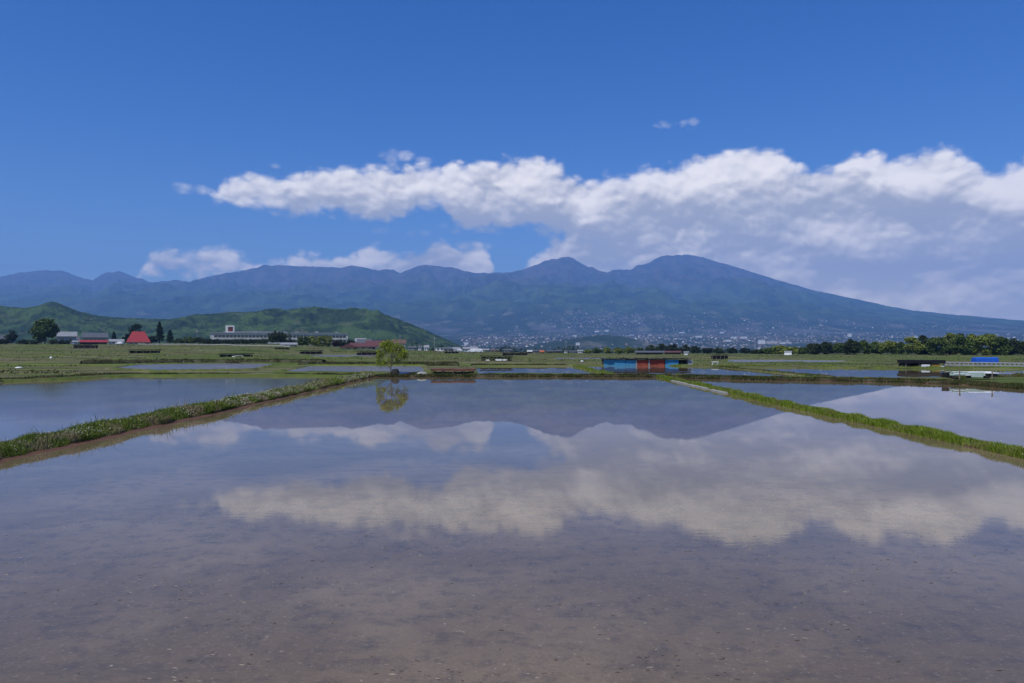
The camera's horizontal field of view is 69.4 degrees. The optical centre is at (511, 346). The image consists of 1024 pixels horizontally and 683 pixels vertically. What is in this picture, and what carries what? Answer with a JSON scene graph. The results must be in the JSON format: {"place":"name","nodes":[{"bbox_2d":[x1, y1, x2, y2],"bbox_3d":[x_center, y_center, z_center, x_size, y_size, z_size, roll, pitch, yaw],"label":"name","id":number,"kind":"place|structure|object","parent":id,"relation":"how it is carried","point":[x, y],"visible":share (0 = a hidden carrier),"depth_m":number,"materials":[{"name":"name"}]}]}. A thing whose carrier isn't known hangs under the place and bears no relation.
{"place":"outdoors","nodes":[
{"label":"outdoors","id":0,"kind":"place"},
{"bbox_2d":[0,376,330,441],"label":"water","id":1,"kind":"structure","parent":0,"point":[51,405],"depth_m":45.47,"materials":[{"name":"blue liquid"}]},
{"bbox_2d":[0,371,376,463],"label":"grass","id":2,"kind":"structure","parent":0,"point":[73,433],"depth_m":28.32,"materials":[{"name":"green plant"}]},
{"bbox_2d":[119,363,270,369],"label":"water","id":3,"kind":"structure","parent":0,"point":[199,366],"depth_m":98.67,"materials":[{"name":"blue liquid"}]},
{"bbox_2d":[80,358,326,363],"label":"grass","id":4,"kind":"structure","parent":0,"point":[203,360],"depth_m":119.15,"materials":[{"name":"green plant"}]},
{"bbox_2d":[0,301,463,350],"bbox_3d":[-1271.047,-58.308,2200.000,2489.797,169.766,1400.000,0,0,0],"label":"hill","id":5,"kind":"structure","parent":0,"point":[374,325],"depth_m":2056.28,"materials":[{"name":"grass"},{"name":"green plant"},{"name":"leaves"}]},
{"bbox_2d":[313,355,375,356],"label":"water","id":6,"kind":"structure","parent":0,"point":[341,355],"depth_m":174.13,"materials":[{"name":"grey liquid"}]},
{"bbox_2d":[289,366,423,371],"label":"water","id":7,"kind":"structure","parent":0,"point":[359,368],"depth_m":94.65,"materials":[{"name":"blue liquid"}]},
{"bbox_2d":[297,361,458,365],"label":"grass","id":8,"kind":"structure","parent":0,"point":[447,363],"depth_m":110.74,"materials":[{"name":"green plant"}]},
{"bbox_2d":[1,532,1010,682],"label":"mud clods","id":9,"kind":"object","parent":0,"point":[507,624],"visible":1,"depth_m":7.99,"materials":[{"name":"brown soil"}]},
{"bbox_2d":[0,377,1023,682],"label":"water","id":10,"kind":"structure","parent":0,"point":[624,489],"depth_m":11.18,"materials":[{"name":"liquid"}]},
{"bbox_2d":[0,254,1023,332],"bbox_3d":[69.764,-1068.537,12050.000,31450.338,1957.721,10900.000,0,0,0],"label":"mountains","id":11,"kind":"structure","parent":0,"point":[431,298],"depth_m":10694.11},
{"bbox_2d":[0,330,1023,384],"bbox_3d":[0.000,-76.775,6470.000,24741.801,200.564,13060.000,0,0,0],"label":"ground","id":12,"kind":"structure","parent":0,"point":[604,341],"depth_m":190.26,"materials":[{"name":"green plant"}]},
{"bbox_2d":[3,330,18,341],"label":"tree","id":13,"kind":"object","parent":12,"relation":"on","point":[12,336],"visible":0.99,"depth_m":469.26,"materials":[{"name":"green plant"}]},
{"bbox_2d":[24,340,41,343],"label":"bush","id":14,"kind":"object","parent":12,"relation":"on","point":[32,342],"visible":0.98,"depth_m":398.51,"materials":[{"name":"green plant"}]},
{"bbox_2d":[28,317,59,343],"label":"tree","id":15,"kind":"object","parent":12,"relation":"on","point":[41,329],"visible":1,"depth_m":427.37,"materials":[{"name":"green plant"}]},
{"bbox_2d":[56,332,76,343],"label":"shed","id":16,"kind":"structure","parent":12,"relation":"on","point":[70,336],"depth_m":470.81,"materials":[{"name":"metal"}]},
{"bbox_2d":[73,344,97,347],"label":"sheeted rack","id":17,"kind":"object","parent":12,"relation":"on","point":[85,346],"visible":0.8,"depth_m":249.63,"materials":[{"name":"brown wood"}]},
{"bbox_2d":[79,340,107,343],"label":"barn","id":18,"kind":"structure","parent":12,"relation":"on","point":[93,341],"depth_m":410.95,"materials":[{"name":"red metal"}]},
{"bbox_2d":[82,333,107,339],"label":"building","id":19,"kind":"structure","parent":12,"relation":"on","point":[94,336],"depth_m":480.96,"materials":[{"name":"metal"}]},
{"bbox_2d":[109,339,123,343],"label":"house","id":20,"kind":"structure","parent":12,"relation":"on","point":[112,341],"depth_m":420.18,"materials":[{"name":"white paint"}]},
{"bbox_2d":[127,323,141,333],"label":"tree","id":21,"kind":"object","parent":12,"relation":"on","point":[136,327],"visible":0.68,"depth_m":519.17,"materials":[{"name":"green plant"}]},
{"bbox_2d":[126,331,150,343],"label":"house","id":22,"kind":"structure","parent":12,"relation":"on","point":[136,337],"depth_m":431.74,"materials":[{"name":"red paint"}]},
{"bbox_2d":[128,349,160,352],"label":"sheeted rack","id":23,"kind":"object","parent":12,"relation":"on","point":[150,351],"visible":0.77,"depth_m":173.64,"materials":[{"name":"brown wood"}]},
{"bbox_2d":[155,321,164,343],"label":"tree","id":24,"kind":"object","parent":12,"relation":"on","point":[159,333],"visible":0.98,"depth_m":479.30,"materials":[{"name":"green plant"}]},
{"bbox_2d":[165,330,174,342],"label":"tree","id":25,"kind":"object","parent":12,"relation":"on","point":[170,337],"visible":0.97,"depth_m":479.27,"materials":[{"name":"green plant"}]},
{"bbox_2d":[171,338,185,343],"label":"bush","id":26,"kind":"object","parent":12,"relation":"on","point":[179,340],"visible":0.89,"depth_m":423.05,"materials":[{"name":"green plant"}]},
{"bbox_2d":[181,336,196,343],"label":"bush","id":27,"kind":"object","parent":12,"relation":"on","point":[187,340],"visible":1,"depth_m":423.44,"materials":[{"name":"green plant"}]},
{"bbox_2d":[138,343,289,346],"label":"parapet","id":28,"kind":"structure","parent":12,"relation":"on","point":[218,344],"depth_m":355.63,"materials":[{"name":"concrete"}]},
{"bbox_2d":[218,353,253,356],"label":"sheeted rack","id":29,"kind":"object","parent":12,"relation":"on","point":[234,355],"visible":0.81,"depth_m":149.12,"materials":[{"name":"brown wood"}]},
{"bbox_2d":[231,339,244,343],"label":"bush","id":30,"kind":"object","parent":12,"relation":"on","point":[238,341],"visible":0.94,"depth_m":423.53,"materials":[{"name":"green plant"}]},
{"bbox_2d":[242,339,255,343],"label":"bush","id":31,"kind":"object","parent":12,"relation":"on","point":[248,341],"visible":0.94,"depth_m":422.88,"materials":[{"name":"green plant"}]},
{"bbox_2d":[254,338,269,343],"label":"bush","id":32,"kind":"object","parent":12,"relation":"on","point":[264,341],"visible":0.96,"depth_m":423.05,"materials":[{"name":"green plant"}]},
{"bbox_2d":[210,325,348,343],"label":"school building","id":33,"kind":"structure","parent":12,"relation":"on","point":[230,332],"depth_m":555.76,"materials":[{"name":"paint"}]},
{"bbox_2d":[268,330,290,342],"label":"tree","id":34,"kind":"object","parent":12,"relation":"on","point":[279,337],"visible":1,"depth_m":397.28,"materials":[{"name":"green plant"}]},
{"bbox_2d":[301,336,310,345],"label":"tree","id":35,"kind":"object","parent":12,"relation":"on","point":[307,340],"visible":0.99,"depth_m":368.70,"materials":[{"name":"green plant"}]},
{"bbox_2d":[299,350,323,353],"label":"sheeted rack","id":36,"kind":"object","parent":12,"relation":"on","point":[311,352],"visible":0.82,"depth_m":194.63,"materials":[{"name":"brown wood"}]},
{"bbox_2d":[318,335,326,345],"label":"tree","id":37,"kind":"object","parent":12,"relation":"on","point":[323,338],"visible":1,"depth_m":369.04,"materials":[{"name":"green plant"}]},
{"bbox_2d":[325,336,332,346],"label":"tree","id":38,"kind":"object","parent":12,"relation":"on","point":[328,343],"visible":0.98,"depth_m":369.22,"materials":[{"name":"green plant"}]},
{"bbox_2d":[339,344,357,348],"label":"house","id":39,"kind":"structure","parent":12,"relation":"on","point":[348,346],"depth_m":284.38,"materials":[{"name":"beige paint"}]},
{"bbox_2d":[350,343,376,349],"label":"house","id":40,"kind":"structure","parent":12,"relation":"on","point":[366,345],"depth_m":300.56,"materials":[{"name":"beige paint"}]},
{"bbox_2d":[357,339,371,342],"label":"house","id":41,"kind":"structure","parent":12,"relation":"on","point":[361,340],"depth_m":471.48,"materials":[{"name":"stone"}]},
{"bbox_2d":[356,351,375,354],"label":"sheeted rack","id":42,"kind":"object","parent":12,"relation":"on","point":[367,353],"visible":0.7,"depth_m":186.12,"materials":[{"name":"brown wood"}]},
{"bbox_2d":[366,341,385,349],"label":"house","id":43,"kind":"structure","parent":12,"relation":"on","point":[378,345],"depth_m":361.15,"materials":[{"name":"beige paint"}]},
{"bbox_2d":[391,340,405,349],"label":"house","id":44,"kind":"structure","parent":12,"relation":"on","point":[402,342],"depth_m":420.49,"materials":[{"name":"beige paint"}]},
{"bbox_2d":[431,368,475,373],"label":"sheeted rack","id":45,"kind":"object","parent":12,"relation":"on","point":[442,370],"visible":0.75,"depth_m":76.50,"materials":[{"name":"brown wood"}]},
{"bbox_2d":[12,342,980,352],"bbox_3d":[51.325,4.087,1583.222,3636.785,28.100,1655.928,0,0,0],"label":"woods","id":46,"kind":"object","parent":12,"relation":"on","point":[566,349],"visible":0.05,"depth_m":821.85,"materials":[{"name":"green plant"}]},
{"bbox_2d":[480,355,512,360],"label":"sheeted rack","id":47,"kind":"object","parent":12,"relation":"on","point":[499,358],"visible":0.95,"depth_m":129.60,"materials":[{"name":"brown wood"}]},
{"bbox_2d":[502,352,527,354],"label":"sheeted rack","id":48,"kind":"object","parent":12,"relation":"on","point":[511,353],"visible":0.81,"depth_m":214.12,"materials":[{"name":"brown wood"}]},
{"bbox_2d":[624,346,635,353],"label":"tree","id":49,"kind":"object","parent":12,"relation":"on","point":[628,349],"visible":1,"depth_m":417.83,"materials":[{"name":"green plant"}]},
{"bbox_2d":[600,358,692,365],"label":"shed","id":50,"kind":"structure","parent":12,"relation":"on","point":[638,362],"depth_m":111.58,"materials":[{"name":"blue metal"}]},
{"bbox_2d":[635,351,664,353],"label":"shed","id":51,"kind":"structure","parent":12,"relation":"on","point":[649,352],"depth_m":300.18,"materials":[{"name":"metal"}]},
{"bbox_2d":[645,344,656,350],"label":"tree","id":52,"kind":"object","parent":12,"relation":"on","point":[650,348],"visible":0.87,"depth_m":409.09,"materials":[{"name":"green plant"}]},
{"bbox_2d":[655,343,669,350],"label":"tree","id":53,"kind":"object","parent":12,"relation":"on","point":[660,347],"visible":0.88,"depth_m":417.74,"materials":[{"name":"green plant"}]},
{"bbox_2d":[667,344,678,350],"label":"tree","id":54,"kind":"object","parent":12,"relation":"on","point":[673,347],"visible":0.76,"depth_m":426.15,"materials":[{"name":"green plant"}]},
{"bbox_2d":[664,351,681,353],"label":"shed","id":55,"kind":"structure","parent":12,"relation":"on","point":[672,352],"depth_m":305.08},
{"bbox_2d":[677,344,689,353],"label":"tree","id":56,"kind":"object","parent":12,"relation":"on","point":[681,349],"visible":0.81,"depth_m":408.62,"materials":[{"name":"green plant"}]},
{"bbox_2d":[689,345,700,353],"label":"tree","id":57,"kind":"object","parent":12,"relation":"on","point":[696,348],"visible":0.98,"depth_m":418.10,"materials":[{"name":"green plant"}]},
{"bbox_2d":[701,348,712,353],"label":"tree","id":58,"kind":"object","parent":12,"relation":"on","point":[707,350],"visible":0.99,"depth_m":426.86,"materials":[{"name":"green plant"}]},
{"bbox_2d":[713,348,723,353],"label":"tree","id":59,"kind":"object","parent":12,"relation":"on","point":[718,350],"visible":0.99,"depth_m":408.76,"materials":[{"name":"green plant"}]},
{"bbox_2d":[711,354,728,358],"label":"sheeted rack","id":60,"kind":"object","parent":12,"relation":"on","point":[719,357],"visible":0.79,"depth_m":181.61,"materials":[{"name":"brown wood"}]},
{"bbox_2d":[727,347,737,353],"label":"tree","id":61,"kind":"object","parent":12,"relation":"on","point":[731,350],"visible":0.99,"depth_m":417.87,"materials":[{"name":"green plant"}]},
{"bbox_2d":[461,303,1023,349],"bbox_3d":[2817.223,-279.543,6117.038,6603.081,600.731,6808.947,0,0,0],"label":"distant town","id":62,"kind":"object","parent":12,"relation":"on","point":[666,330],"visible":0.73,"depth_m":5645.02},
{"bbox_2d":[749,349,763,353],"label":"tree","id":63,"kind":"object","parent":12,"relation":"on","point":[756,351],"visible":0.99,"depth_m":348.18,"materials":[{"name":"green plant"}]},
{"bbox_2d":[760,347,772,353],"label":"tree","id":64,"kind":"object","parent":12,"relation":"on","point":[767,350],"visible":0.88,"depth_m":347.96,"materials":[{"name":"green plant"}]},
{"bbox_2d":[771,345,786,353],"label":"tree","id":65,"kind":"object","parent":12,"relation":"on","point":[776,349],"visible":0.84,"depth_m":338.55,"materials":[{"name":"green plant"}]},
{"bbox_2d":[780,346,798,353],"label":"tree","id":66,"kind":"object","parent":12,"relation":"on","point":[793,349],"visible":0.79,"depth_m":328.53,"materials":[{"name":"green plant"}]},
{"bbox_2d":[797,347,808,353],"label":"tree","id":67,"kind":"object","parent":12,"relation":"on","point":[802,350],"visible":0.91,"depth_m":338.49,"materials":[{"name":"green plant"}]},
{"bbox_2d":[806,343,823,354],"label":"tree","id":68,"kind":"object","parent":12,"relation":"on","point":[813,349],"visible":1,"depth_m":318.58,"materials":[{"name":"green plant"}]},
{"bbox_2d":[819,341,834,353],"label":"tree","id":69,"kind":"object","parent":12,"relation":"on","point":[827,348],"visible":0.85,"depth_m":328.38,"materials":[{"name":"green plant"}]},
{"bbox_2d":[832,343,843,353],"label":"tree","id":70,"kind":"object","parent":12,"relation":"on","point":[837,347],"visible":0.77,"depth_m":337.06,"materials":[{"name":"green plant"}]},
{"bbox_2d":[842,339,863,354],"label":"tree","id":71,"kind":"object","parent":12,"relation":"on","point":[851,346],"visible":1,"depth_m":298.61,"materials":[{"name":"green plant"}]},
{"bbox_2d":[858,340,873,353],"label":"tree","id":72,"kind":"object","parent":12,"relation":"on","point":[867,348],"visible":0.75,"depth_m":308.31,"materials":[{"name":"green plant"}]},
{"bbox_2d":[870,341,884,353],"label":"tree","id":73,"kind":"object","parent":12,"relation":"on","point":[876,347],"visible":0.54,"depth_m":318.84,"materials":[{"name":"green plant"}]},
{"bbox_2d":[878,340,897,353],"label":"tree","id":74,"kind":"object","parent":12,"relation":"on","point":[889,347],"visible":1,"depth_m":299.08,"materials":[{"name":"green plant"}]},
{"bbox_2d":[895,342,904,353],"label":"tree","id":75,"kind":"object","parent":12,"relation":"on","point":[900,346],"visible":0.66,"depth_m":308.67,"materials":[{"name":"green plant"}]},
{"bbox_2d":[903,336,924,354],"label":"tree","id":76,"kind":"object","parent":12,"relation":"on","point":[914,347],"visible":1,"depth_m":283.75,"materials":[{"name":"green plant"}]},
{"bbox_2d":[897,360,945,366],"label":"sheeted rack","id":77,"kind":"object","parent":12,"relation":"on","point":[913,363],"visible":0.77,"depth_m":98.52,"materials":[{"name":"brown wood"}]},
{"bbox_2d":[915,335,934,354],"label":"tree","id":78,"kind":"object","parent":12,"relation":"on","point":[923,339],"visible":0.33,"depth_m":289.03,"materials":[{"name":"green plant"}]},
{"bbox_2d":[924,336,950,354],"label":"tree","id":79,"kind":"object","parent":12,"relation":"on","point":[938,342],"visible":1,"depth_m":278.86,"materials":[{"name":"green plant"}]},
{"bbox_2d":[942,333,960,354],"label":"tree","id":80,"kind":"object","parent":12,"relation":"on","point":[949,336],"visible":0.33,"depth_m":284.16,"materials":[{"name":"green plant"}]},
{"bbox_2d":[946,333,974,354],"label":"tree","id":81,"kind":"object","parent":12,"relation":"on","point":[958,342],"visible":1,"depth_m":273.71,"materials":[{"name":"green plant"}]},
{"bbox_2d":[949,371,998,377],"bbox_3d":[39.797,2.406,63.925,3.974,0.589,0.850,0,0,0],"label":"pipe pile","id":82,"kind":"object","parent":12,"relation":"on","point":[953,374],"visible":0.98,"depth_m":63.70,"materials":[{"name":"white plastic"}]},
{"bbox_2d":[963,333,987,354],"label":"tree","id":83,"kind":"object","parent":12,"relation":"on","point":[979,340],"visible":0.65,"depth_m":278.69,"materials":[{"name":"green plant"}]},
{"bbox_2d":[971,357,998,361],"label":"covered stack","id":84,"kind":"object","parent":12,"relation":"on","point":[984,359],"visible":0.77,"depth_m":136.03,"materials":[{"name":"blue plastic"}]},
{"bbox_2d":[980,333,997,354],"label":"tree","id":85,"kind":"object","parent":12,"relation":"on","point":[987,350],"visible":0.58,"depth_m":288.21,"materials":[{"name":"green plant"}]},
{"bbox_2d":[987,336,1012,354],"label":"tree","id":86,"kind":"object","parent":12,"relation":"on","point":[999,345],"visible":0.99,"depth_m":283.50,"materials":[{"name":"green plant"}]},
{"bbox_2d":[1005,338,1023,354],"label":"tree","id":87,"kind":"object","parent":12,"relation":"on","point":[1014,343],"visible":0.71,"depth_m":288.03,"materials":[{"name":"green plant"}]},
{"bbox_2d":[0,0,1023,319],"label":"sky","id":88,"kind":"structure","parent":0,"point":[864,150],"materials":[{"name":"blue"}]},
{"bbox_2d":[477,367,595,372],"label":"water","id":89,"kind":"structure","parent":0,"point":[528,370],"depth_m":89.75,"materials":[{"name":"blue liquid"}]},
{"bbox_2d":[112,372,1023,388],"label":"bank ground","id":90,"kind":"structure","parent":0,"point":[869,380],"depth_m":68.60,"materials":[{"name":"green plant"}]},
{"bbox_2d":[375,338,408,373],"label":"tree","id":91,"kind":"object","parent":90,"relation":"on","point":[388,346],"visible":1,"depth_m":76.09,"materials":[{"name":"green plant"}]},
{"bbox_2d":[586,366,797,375],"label":"water","id":92,"kind":"structure","parent":0,"point":[671,370],"depth_m":89.75,"materials":[{"name":"blue liquid"}]},
{"bbox_2d":[727,360,849,361],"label":"water","id":93,"kind":"structure","parent":0,"point":[785,360],"depth_m":161.71,"materials":[{"name":"liquid"}]},
{"bbox_2d":[656,374,1023,458],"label":"bank ground","id":94,"kind":"structure","parent":0,"point":[951,442],"depth_m":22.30,"materials":[{"name":"green plant"}]},
{"bbox_2d":[671,380,727,393],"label":"concrete slab path","id":95,"kind":"structure","parent":94,"relation":"on","point":[718,391],"depth_m":54.24,"materials":[{"name":"grey concrete"}]},
{"bbox_2d":[670,364,1023,367],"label":"bank ground","id":96,"kind":"structure","parent":0,"point":[857,366],"depth_m":101.47,"materials":[{"name":"green plant"}]},
{"bbox_2d":[945,362,1023,366],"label":"railing","id":97,"kind":"object","parent":96,"relation":"on","point":[982,365],"visible":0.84,"depth_m":103.08,"materials":[{"name":"white metal"}]},
{"bbox_2d":[684,379,1023,446],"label":"water","id":98,"kind":"structure","parent":0,"point":[989,414],"depth_m":41.01,"materials":[{"name":"liquid"}]},
{"bbox_2d":[753,368,1023,377],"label":"water","id":99,"kind":"structure","parent":0,"point":[865,372],"depth_m":86.08,"materials":[{"name":"blue liquid"}]},
{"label":"bank ground","id":100,"kind":"structure","parent":0,"visible":0},
{"bbox_2d":[572,364,613,372],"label":"grass","id":101,"kind":"structure","parent":100,"relation":"on","point":[591,369],"depth_m":88.32,"materials":[{"name":"green plant"}]},
{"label":"bank ground","id":102,"kind":"structure","parent":0,"visible":0},
{"bbox_2d":[719,365,835,376],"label":"grass","id":103,"kind":"structure","parent":102,"relation":"on","point":[734,367],"depth_m":82.18,"materials":[{"name":"green plant"}]},
{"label":"bank ground","id":104,"kind":"structure","parent":0,"visible":0},
{"bbox_2d":[0,372,116,379],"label":"grass","id":105,"kind":"structure","parent":104,"relation":"on","point":[63,375],"depth_m":68.11,"materials":[{"name":"green plant"}]},
{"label":"bank ground","id":106,"kind":"structure","parent":0,"visible":0},
{"bbox_2d":[471,363,566,365],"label":"grass","id":107,"kind":"structure","parent":106,"relation":"on","point":[518,364],"depth_m":109.51,"materials":[{"name":"green plant"}]},
{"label":"bank ground","id":108,"kind":"structure","parent":0,"visible":0},
{"bbox_2d":[941,373,1023,378],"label":"grass","id":109,"kind":"structure","parent":108,"relation":"on","point":[1000,375],"depth_m":68.46,"materials":[{"name":"green plant"}]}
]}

